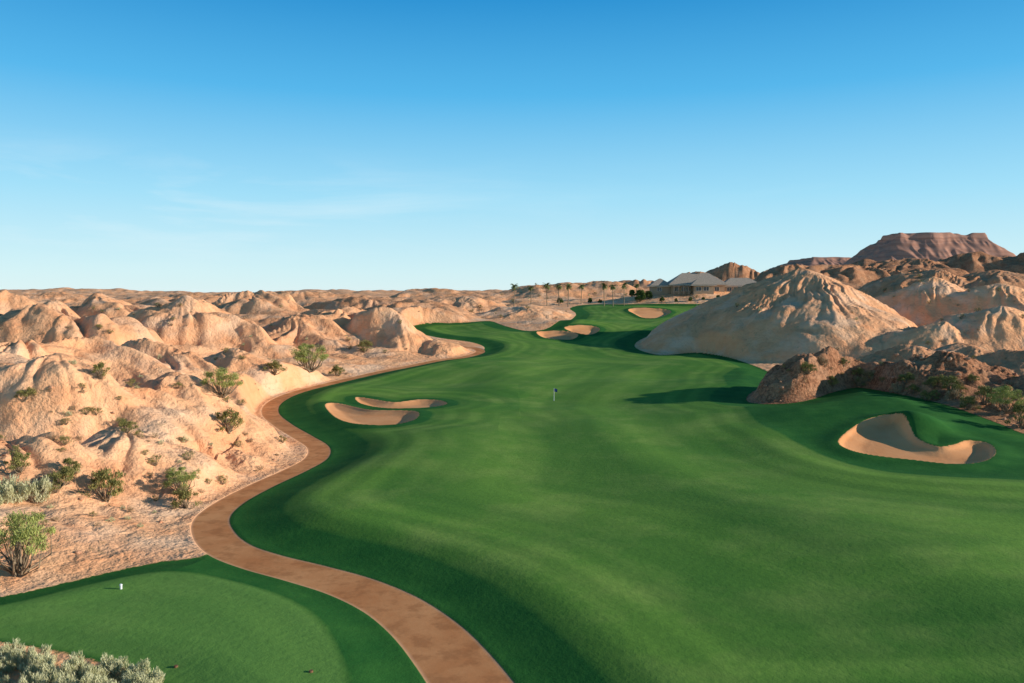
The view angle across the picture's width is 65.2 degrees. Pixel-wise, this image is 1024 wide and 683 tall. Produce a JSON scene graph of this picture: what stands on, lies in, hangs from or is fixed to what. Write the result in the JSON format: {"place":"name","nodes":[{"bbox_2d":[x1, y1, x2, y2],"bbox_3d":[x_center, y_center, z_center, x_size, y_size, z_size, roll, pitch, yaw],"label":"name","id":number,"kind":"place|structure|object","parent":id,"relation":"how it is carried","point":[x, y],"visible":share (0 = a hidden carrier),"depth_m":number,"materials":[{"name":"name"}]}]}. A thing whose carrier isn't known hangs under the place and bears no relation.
{"place":"outdoors","nodes":[
{"label":"outdoors","id":0,"kind":"place"},
{"bbox_2d":[0,554,425,682],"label":"tee lawn","id":1,"kind":"structure","parent":0,"point":[206,618],"depth_m":52.25,"materials":[{"name":"plant"}]},
{"bbox_2d":[0,290,474,511],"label":"hill","id":2,"kind":"structure","parent":0,"point":[132,346],"depth_m":115.55,"materials":[{"name":"stone"}]},
{"bbox_2d":[7,445,19,453],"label":"creosote bush","id":3,"kind":"object","parent":2,"relation":"on","point":[15,447],"visible":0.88,"depth_m":81.36,"materials":[{"name":"green plant"}]},
{"bbox_2d":[0,473,27,504],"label":"sagebrush","id":4,"kind":"object","parent":2,"relation":"on","point":[6,492],"visible":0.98,"depth_m":76.00,"materials":[{"name":"green plant"}]},
{"bbox_2d":[3,450,30,473],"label":"creosote bush","id":5,"kind":"object","parent":2,"relation":"on","point":[18,456],"visible":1,"depth_m":78.54,"materials":[{"name":"green plant"}]},
{"bbox_2d":[14,387,36,401],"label":"creosote bush","id":6,"kind":"object","parent":2,"relation":"on","point":[27,392],"visible":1,"depth_m":96.16,"materials":[{"name":"green plant"}]},
{"bbox_2d":[13,474,54,503],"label":"sagebrush","id":7,"kind":"object","parent":2,"relation":"on","point":[38,487],"visible":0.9,"depth_m":76.98,"materials":[{"name":"green plant"}]},
{"bbox_2d":[47,481,62,492],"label":"creosote bush","id":8,"kind":"object","parent":2,"relation":"on","point":[55,490],"visible":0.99,"depth_m":77.99,"materials":[{"name":"green plant"}]},
{"bbox_2d":[46,466,74,488],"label":"creosote bush","id":9,"kind":"object","parent":2,"relation":"on","point":[67,473],"visible":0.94,"depth_m":78.86,"materials":[{"name":"green plant"}]},
{"bbox_2d":[55,435,72,444],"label":"creosote bush","id":10,"kind":"object","parent":2,"relation":"on","point":[62,440],"visible":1,"depth_m":84.33,"materials":[{"name":"green plant"}]},
{"bbox_2d":[57,458,82,473],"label":"creosote bush","id":11,"kind":"object","parent":2,"relation":"on","point":[68,461],"visible":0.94,"depth_m":80.39,"materials":[{"name":"green plant"}]},
{"bbox_2d":[81,406,91,414],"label":"creosote bush","id":12,"kind":"object","parent":2,"relation":"on","point":[86,412],"visible":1,"depth_m":97.88,"materials":[{"name":"green plant"}]},
{"bbox_2d":[91,406,103,414],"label":"creosote bush","id":13,"kind":"object","parent":2,"relation":"on","point":[93,408],"visible":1,"depth_m":98.62,"materials":[{"name":"green plant"}]},
{"bbox_2d":[91,360,110,378],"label":"creosote bush","id":14,"kind":"object","parent":2,"relation":"on","point":[98,368],"visible":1,"depth_m":100.93,"materials":[{"name":"green plant"}]},
{"bbox_2d":[79,468,125,502],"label":"creosote bush","id":15,"kind":"object","parent":2,"relation":"on","point":[99,477],"visible":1,"depth_m":80.12,"materials":[{"name":"green plant"}]},
{"bbox_2d":[118,419,138,432],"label":"creosote bush","id":16,"kind":"object","parent":2,"relation":"on","point":[123,424],"visible":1,"depth_m":91.78,"materials":[{"name":"green plant"}]},
{"bbox_2d":[125,379,139,387],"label":"creosote bush","id":17,"kind":"object","parent":2,"relation":"on","point":[132,383],"visible":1,"depth_m":106.19,"materials":[{"name":"green plant"}]},
{"bbox_2d":[133,429,143,437],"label":"creosote bush","id":18,"kind":"object","parent":2,"relation":"on","point":[136,433],"visible":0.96,"depth_m":91.94,"materials":[{"name":"green plant"}]},
{"bbox_2d":[147,454,161,465],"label":"creosote bush","id":19,"kind":"object","parent":2,"relation":"on","point":[153,461],"visible":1,"depth_m":88.33,"materials":[{"name":"green plant"}]},
{"bbox_2d":[162,466,200,494],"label":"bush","id":20,"kind":"object","parent":2,"relation":"on","point":[180,477],"visible":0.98,"depth_m":85.09,"materials":[{"name":"green plant"}]},
{"bbox_2d":[170,486,202,508],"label":"creosote bush","id":21,"kind":"object","parent":2,"relation":"on","point":[184,495],"visible":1,"depth_m":82.85,"materials":[{"name":"green plant"}]},
{"bbox_2d":[181,451,194,459],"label":"creosote bush","id":22,"kind":"object","parent":2,"relation":"on","point":[182,455],"visible":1,"depth_m":91.37,"materials":[{"name":"green plant"}]},
{"bbox_2d":[199,367,242,397],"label":"palo verde tree","id":23,"kind":"object","parent":2,"relation":"on","point":[221,377],"visible":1,"depth_m":113.58,"materials":[{"name":"green plant"}]},
{"bbox_2d":[216,475,228,484],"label":"creosote bush","id":24,"kind":"object","parent":2,"relation":"on","point":[225,479],"visible":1,"depth_m":92.03,"materials":[{"name":"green plant"}]},
{"bbox_2d":[214,408,244,433],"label":"creosote bush","id":25,"kind":"object","parent":2,"relation":"on","point":[233,416],"visible":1,"depth_m":107.51,"materials":[{"name":"green plant"}]},
{"bbox_2d":[262,359,286,375],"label":"creosote bush","id":26,"kind":"object","parent":2,"relation":"on","point":[274,364],"visible":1,"depth_m":176.95,"materials":[{"name":"green plant"}]},
{"bbox_2d":[289,343,328,371],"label":"palo verde tree","id":27,"kind":"object","parent":2,"relation":"on","point":[301,356],"visible":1,"depth_m":193.93,"materials":[{"name":"green plant"}]},
{"bbox_2d":[328,364,344,375],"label":"creosote bush","id":28,"kind":"object","parent":2,"relation":"on","point":[336,368],"visible":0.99,"depth_m":207.07,"materials":[{"name":"green plant"}]},
{"bbox_2d":[356,340,372,352],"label":"creosote bush","id":29,"kind":"object","parent":2,"relation":"on","point":[364,344],"visible":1,"depth_m":248.15,"materials":[{"name":"green plant"}]},
{"bbox_2d":[190,346,513,682],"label":"cart path","id":30,"kind":"structure","parent":0,"point":[436,644],"depth_m":61.24,"materials":[{"name":"concrete"}]},
{"bbox_2d":[0,287,1023,682],"bbox_3d":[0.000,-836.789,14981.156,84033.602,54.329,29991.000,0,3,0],"label":"desert ground","id":31,"kind":"structure","parent":0,"point":[120,541],"depth_m":75.09,"materials":[{"name":"sand"}]},
{"bbox_2d":[0,659,6,674],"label":"sagebrush","id":32,"kind":"object","parent":31,"relation":"on","point":[3,668],"visible":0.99,"depth_m":46.16,"materials":[{"name":"green plant"}]},
{"bbox_2d":[0,675,10,682],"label":"sagebrush","id":33,"kind":"object","parent":31,"relation":"on","point":[6,679],"visible":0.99,"depth_m":44.26,"materials":[{"name":"green plant"}]},
{"bbox_2d":[1,651,22,672],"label":"sagebrush","id":34,"kind":"object","parent":31,"relation":"on","point":[5,658],"visible":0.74,"depth_m":46.62,"materials":[{"name":"green plant"}]},
{"bbox_2d":[0,637,27,661],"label":"sagebrush","id":35,"kind":"object","parent":31,"relation":"on","point":[7,646],"visible":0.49,"depth_m":47.42,"materials":[{"name":"green plant"}]},
{"bbox_2d":[3,648,26,673],"bbox_3d":[-29.079,18.598,46.815,1.296,1.452,1.279,-2,4,-28],"label":"sagebrush","id":36,"kind":"object","parent":31,"relation":"on","point":[16,654],"visible":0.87,"depth_m":46.61,"materials":[{"name":"green plant"}]},
{"bbox_2d":[0,510,56,576],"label":"palo verde tree","id":37,"kind":"object","parent":31,"relation":"on","point":[19,537],"visible":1,"depth_m":61.89,"materials":[{"name":"green plant"}]},
{"bbox_2d":[19,667,46,682],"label":"sagebrush","id":38,"kind":"object","parent":31,"relation":"on","point":[30,674],"visible":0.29,"depth_m":44.37,"materials":[{"name":"green plant"}]},
{"bbox_2d":[18,671,51,682],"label":"sagebrush","id":39,"kind":"object","parent":31,"relation":"on","point":[24,680],"visible":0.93,"depth_m":43.67,"materials":[{"name":"green plant"}]},
{"bbox_2d":[18,647,53,676],"bbox_3d":[-27.700,18.606,46.536,1.830,1.664,1.964,-2,4,-34],"label":"sagebrush","id":40,"kind":"object","parent":31,"relation":"on","point":[32,652],"visible":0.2,"depth_m":46.24,"materials":[{"name":"green plant"}]},
{"bbox_2d":[23,652,53,675],"bbox_3d":[-26.780,18.459,45.276,1.846,2.046,1.822,1,3,19],"label":"sagebrush","id":41,"kind":"object","parent":31,"relation":"on","point":[34,660],"visible":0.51,"depth_m":45.08,"materials":[{"name":"green plant"}]},
{"bbox_2d":[19,643,57,664],"bbox_3d":[-27.897,18.624,47.156,1.836,1.425,1.760,1,3,20],"label":"sagebrush","id":42,"kind":"object","parent":31,"relation":"on","point":[47,650],"visible":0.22,"depth_m":47.52,"materials":[{"name":"green plant"}]},
{"bbox_2d":[29,667,61,682],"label":"sagebrush","id":43,"kind":"object","parent":31,"relation":"on","point":[34,678],"visible":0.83,"depth_m":43.76,"materials":[{"name":"green plant"}]},
{"bbox_2d":[36,651,56,668],"bbox_3d":[-27.061,18.727,46.262,1.509,1.383,1.446,-1,3,-20],"label":"sagebrush","id":44,"kind":"object","parent":31,"relation":"on","point":[55,665],"visible":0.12,"depth_m":46.58,"materials":[{"name":"green plant"}]},
{"bbox_2d":[35,662,61,682],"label":"sagebrush","id":45,"kind":"object","parent":31,"relation":"on","point":[45,669],"visible":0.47,"depth_m":44.39,"materials":[{"name":"green plant"}]},
{"bbox_2d":[48,670,57,682],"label":"sagebrush","id":46,"kind":"object","parent":31,"relation":"on","point":[54,676],"visible":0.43,"depth_m":44.07,"materials":[{"name":"green plant"}]},
{"bbox_2d":[53,671,78,682],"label":"sagebrush","id":47,"kind":"object","parent":31,"relation":"on","point":[63,678],"visible":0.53,"depth_m":43.22,"materials":[{"name":"green plant"}]},
{"bbox_2d":[65,675,76,682],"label":"sagebrush","id":48,"kind":"object","parent":31,"relation":"on","point":[70,679],"visible":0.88,"depth_m":42.83,"materials":[{"name":"green plant"}]},
{"bbox_2d":[61,658,86,675],"bbox_3d":[-24.892,18.732,45.123,1.901,1.601,1.984,-3,4,-42],"label":"sagebrush","id":49,"kind":"object","parent":31,"relation":"on","point":[65,660],"visible":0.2,"depth_m":45.36,"materials":[{"name":"green plant"}]},
{"bbox_2d":[59,651,93,682],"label":"sagebrush","id":50,"kind":"object","parent":31,"relation":"on","point":[75,660],"visible":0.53,"depth_m":44.84,"materials":[{"name":"green plant"}]},
{"bbox_2d":[65,664,91,680],"bbox_3d":[-24.201,18.777,44.524,1.905,1.566,1.825,2,4,29],"label":"sagebrush","id":51,"kind":"object","parent":31,"relation":"on","point":[84,667],"visible":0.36,"depth_m":44.69,"materials":[{"name":"green plant"}]},
{"bbox_2d":[79,673,93,682],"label":"sagebrush","id":52,"kind":"object","parent":31,"relation":"on","point":[87,679],"visible":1,"depth_m":42.88,"materials":[{"name":"green plant"}]},
{"bbox_2d":[77,665,109,680],"bbox_3d":[-23.524,18.758,44.811,1.636,1.566,1.757,1,3,23],"label":"sagebrush","id":53,"kind":"object","parent":31,"relation":"on","point":[92,668],"visible":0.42,"depth_m":44.82,"materials":[{"name":"green plant"}]},
{"bbox_2d":[82,668,110,681],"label":"sagebrush","id":54,"kind":"object","parent":31,"relation":"on","point":[109,679],"visible":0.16,"depth_m":44.84,"materials":[{"name":"green plant"}]},
{"bbox_2d":[93,672,115,682],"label":"sagebrush","id":55,"kind":"object","parent":31,"relation":"on","point":[104,679],"visible":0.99,"depth_m":43.17,"materials":[{"name":"green plant"}]},
{"bbox_2d":[97,653,124,681],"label":"sagebrush","id":56,"kind":"object","parent":31,"relation":"on","point":[105,662],"visible":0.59,"depth_m":45.59,"materials":[{"name":"green plant"}]},
{"bbox_2d":[106,655,137,682],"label":"sagebrush","id":57,"kind":"object","parent":31,"relation":"on","point":[119,668],"visible":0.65,"depth_m":45.52,"materials":[{"name":"green plant"}]},
{"bbox_2d":[121,672,139,682],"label":"sagebrush","id":58,"kind":"object","parent":31,"relation":"on","point":[133,677],"visible":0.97,"depth_m":43.52,"materials":[{"name":"green plant"}]},
{"bbox_2d":[119,657,153,682],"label":"sagebrush","id":59,"kind":"object","parent":31,"relation":"on","point":[142,665],"visible":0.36,"depth_m":45.16,"materials":[{"name":"green plant"}]},
{"bbox_2d":[121,664,153,681],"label":"sagebrush","id":60,"kind":"object","parent":31,"relation":"on","point":[128,672],"visible":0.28,"depth_m":44.80,"materials":[{"name":"green plant"}]},
{"bbox_2d":[137,666,165,682],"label":"sagebrush","id":61,"kind":"object","parent":31,"relation":"on","point":[159,675],"visible":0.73,"depth_m":44.29,"materials":[{"name":"green plant"}]},
{"bbox_2d":[510,283,518,305],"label":"palm tree","id":62,"kind":"object","parent":31,"relation":"on","point":[513,287],"visible":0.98,"depth_m":439.11,"materials":[{"name":"green plant"}]},
{"bbox_2d":[543,283,550,305],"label":"palm tree","id":63,"kind":"object","parent":31,"relation":"on","point":[546,287],"visible":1,"depth_m":449.00,"materials":[{"name":"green plant"}]},
{"bbox_2d":[555,284,562,305],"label":"palm tree","id":64,"kind":"object","parent":31,"relation":"on","point":[558,287],"visible":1,"depth_m":457.94,"materials":[{"name":"green plant"}]},
{"bbox_2d":[565,283,572,306],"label":"palm tree","id":65,"kind":"object","parent":31,"relation":"on","point":[567,286],"visible":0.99,"depth_m":448.83,"materials":[{"name":"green plant"}]},
{"bbox_2d":[578,284,584,303],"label":"palm tree","id":66,"kind":"object","parent":31,"relation":"on","point":[581,287],"visible":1,"depth_m":479.05,"materials":[{"name":"green plant"}]},
{"bbox_2d":[229,303,1023,682],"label":"fairway","id":67,"kind":"structure","parent":31,"relation":"on","point":[617,507],"depth_m":74.78,"materials":[{"name":"plant"}]},
{"bbox_2d":[325,403,418,424],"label":"sand bunker","id":68,"kind":"object","parent":67,"relation":"on","point":[348,413],"visible":0.9,"depth_m":144.03},
{"bbox_2d":[356,397,446,407],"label":"sand bunker","id":69,"kind":"object","parent":67,"relation":"on","point":[423,403],"visible":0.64,"depth_m":160.08},
{"bbox_2d":[537,330,578,339],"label":"sand bunker","id":70,"kind":"object","parent":67,"relation":"on","point":[558,334],"visible":0.81,"depth_m":310.11},
{"bbox_2d":[565,325,599,334],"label":"sand bunker","id":71,"kind":"object","parent":67,"relation":"on","point":[584,329],"visible":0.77,"depth_m":323.23},
{"bbox_2d":[600,283,607,305],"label":"palm tree","id":72,"kind":"object","parent":67,"relation":"on","point":[604,286],"visible":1,"depth_m":453.51,"materials":[{"name":"green plant"}]},
{"bbox_2d":[609,285,617,305],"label":"palm tree","id":73,"kind":"object","parent":67,"relation":"on","point":[612,287],"visible":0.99,"depth_m":459.02,"materials":[{"name":"green plant"}]},
{"bbox_2d":[628,308,670,317],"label":"sand bunker","id":74,"kind":"object","parent":67,"relation":"on","point":[650,312],"visible":0.87,"depth_m":408.71},
{"bbox_2d":[838,412,995,463],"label":"sand bunker","id":75,"kind":"object","parent":67,"relation":"on","point":[889,435],"visible":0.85,"depth_m":108.06},
{"bbox_2d":[629,289,634,296],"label":"shade tree","id":76,"kind":"object","parent":31,"relation":"on","point":[631,292],"visible":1,"depth_m":498.26,"materials":[{"name":"green plant"}]},
{"bbox_2d":[634,289,645,301],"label":"shade tree","id":77,"kind":"object","parent":31,"relation":"on","point":[640,294],"visible":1,"depth_m":472.81,"materials":[{"name":"green plant"}]},
{"bbox_2d":[645,291,652,298],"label":"shade tree","id":78,"kind":"object","parent":31,"relation":"on","point":[648,294],"visible":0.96,"depth_m":478.11,"materials":[{"name":"green plant"}]},
{"bbox_2d":[647,272,755,296],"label":"clubhouse","id":79,"kind":"structure","parent":31,"relation":"on","point":[693,283],"depth_m":482.07,"materials":[{"name":"paint"}]},
{"bbox_2d":[958,395,980,409],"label":"creosote bush","id":80,"kind":"object","parent":31,"relation":"on","point":[965,401],"visible":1,"depth_m":129.06,"materials":[{"name":"green plant"}]},
{"bbox_2d":[1003,403,1023,428],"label":"creosote bush","id":81,"kind":"object","parent":31,"relation":"on","point":[1018,409],"visible":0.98,"depth_m":117.49,"materials":[{"name":"green plant"}]},
{"bbox_2d":[0,0,1023,292],"label":"sky","id":82,"kind":"structure","parent":0,"point":[205,146],"materials":[{"name":"blue"}]},
{"bbox_2d":[24,251,1023,325],"bbox_3d":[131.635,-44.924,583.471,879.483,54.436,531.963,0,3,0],"label":"hill","id":83,"kind":"structure","parent":0,"point":[872,278],"depth_m":441.91,"materials":[{"name":"stone"}]},
{"bbox_2d":[637,267,916,363],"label":"hill","id":84,"kind":"structure","parent":0,"point":[804,310],"depth_m":254.43,"materials":[{"name":"stone"}]},
{"bbox_2d":[770,257,851,268],"bbox_3d":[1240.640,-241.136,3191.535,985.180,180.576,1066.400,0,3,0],"label":"mesa","id":85,"kind":"structure","parent":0,"point":[812,261],"depth_m":3041.77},
{"bbox_2d":[746,346,1023,414],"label":"hill","id":86,"kind":"structure","parent":0,"point":[809,386],"depth_m":147.06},
{"bbox_2d":[801,361,817,373],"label":"creosote bush","id":87,"kind":"object","parent":86,"relation":"on","point":[804,365],"visible":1,"depth_m":147.68,"materials":[{"name":"green plant"}]},
{"bbox_2d":[817,355,828,365],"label":"dry shrub","id":88,"kind":"object","parent":86,"relation":"on","point":[821,359],"visible":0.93,"depth_m":151.89,"materials":[{"name":"beige plant"}]},
{"bbox_2d":[828,376,838,386],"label":"creosote bush","id":89,"kind":"object","parent":86,"relation":"on","point":[835,382],"visible":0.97,"depth_m":151.49,"materials":[{"name":"green plant"}]},
{"bbox_2d":[841,358,849,366],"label":"creosote bush","id":90,"kind":"object","parent":86,"relation":"on","point":[843,360],"visible":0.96,"depth_m":156.57,"materials":[{"name":"green plant"}]},
{"bbox_2d":[851,367,864,375],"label":"creosote bush","id":91,"kind":"object","parent":86,"relation":"on","point":[860,371],"visible":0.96,"depth_m":155.93,"materials":[{"name":"green plant"}]},
{"bbox_2d":[863,369,874,379],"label":"dry shrub","id":92,"kind":"object","parent":86,"relation":"on","point":[868,372],"visible":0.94,"depth_m":154.47,"materials":[{"name":"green plant"}]},
{"bbox_2d":[889,382,905,393],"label":"dry shrub","id":93,"kind":"object","parent":86,"relation":"on","point":[895,387],"visible":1,"depth_m":145.05,"materials":[{"name":"grey plant"}]},
{"bbox_2d":[896,372,914,384],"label":"creosote bush","id":94,"kind":"object","parent":86,"relation":"on","point":[908,376],"visible":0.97,"depth_m":144.51,"materials":[{"name":"green plant"}]},
{"bbox_2d":[905,383,920,393],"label":"creosote bush","id":95,"kind":"object","parent":86,"relation":"on","point":[913,386],"visible":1,"depth_m":141.93,"materials":[{"name":"green plant"}]},
{"bbox_2d":[919,390,936,400],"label":"creosote bush","id":96,"kind":"object","parent":86,"relation":"on","point":[925,394],"visible":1,"depth_m":137.35,"materials":[{"name":"green plant"}]},
{"bbox_2d":[922,376,939,388],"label":"creosote bush","id":97,"kind":"object","parent":86,"relation":"on","point":[931,381],"visible":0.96,"depth_m":140.16,"materials":[{"name":"green plant"}]},
{"bbox_2d":[930,389,939,399],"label":"creosote bush","id":98,"kind":"object","parent":86,"relation":"on","point":[934,391],"visible":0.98,"depth_m":137.13,"materials":[{"name":"green plant"}]},
{"bbox_2d":[932,374,948,386],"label":"creosote bush","id":99,"kind":"object","parent":86,"relation":"on","point":[939,379],"visible":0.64,"depth_m":139.48,"materials":[{"name":"green plant"}]},
{"bbox_2d":[939,375,963,390],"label":"creosote bush","id":100,"kind":"object","parent":86,"relation":"on","point":[951,379],"visible":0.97,"depth_m":136.33,"materials":[{"name":"green plant"}]},
{"bbox_2d":[944,388,963,399],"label":"dry shrub","id":101,"kind":"object","parent":86,"relation":"on","point":[949,394],"visible":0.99,"depth_m":134.71,"materials":[{"name":"brown plant"}]},
{"bbox_2d":[946,383,967,396],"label":"creosote bush","id":102,"kind":"object","parent":86,"relation":"on","point":[957,386],"visible":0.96,"depth_m":134.94,"materials":[{"name":"green plant"}]},
{"bbox_2d":[965,400,981,409],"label":"dry shrub","id":103,"kind":"object","parent":86,"relation":"on","point":[973,406],"visible":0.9,"depth_m":128.99,"materials":[{"name":"brown plant"}]},
{"bbox_2d":[968,374,980,382],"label":"creosote bush","id":104,"kind":"object","parent":86,"relation":"on","point":[970,376],"visible":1,"depth_m":139.24,"materials":[{"name":"green plant"}]},
{"bbox_2d":[969,385,995,404],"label":"creosote bush","id":105,"kind":"object","parent":86,"relation":"on","point":[983,391],"visible":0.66,"depth_m":131.23,"materials":[{"name":"green plant"}]},
{"bbox_2d":[986,384,1023,413],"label":"palo verde tree","id":106,"kind":"object","parent":86,"relation":"on","point":[1001,394],"visible":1,"depth_m":125.27,"materials":[{"name":"green plant"}]},
{"bbox_2d":[840,232,1015,264],"bbox_3d":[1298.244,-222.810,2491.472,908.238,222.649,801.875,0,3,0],"label":"mesa","id":107,"kind":"structure","parent":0,"point":[934,246],"depth_m":2383.93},
{"bbox_2d":[855,277,1023,375],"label":"hill","id":108,"kind":"structure","parent":0,"point":[998,319],"depth_m":229.46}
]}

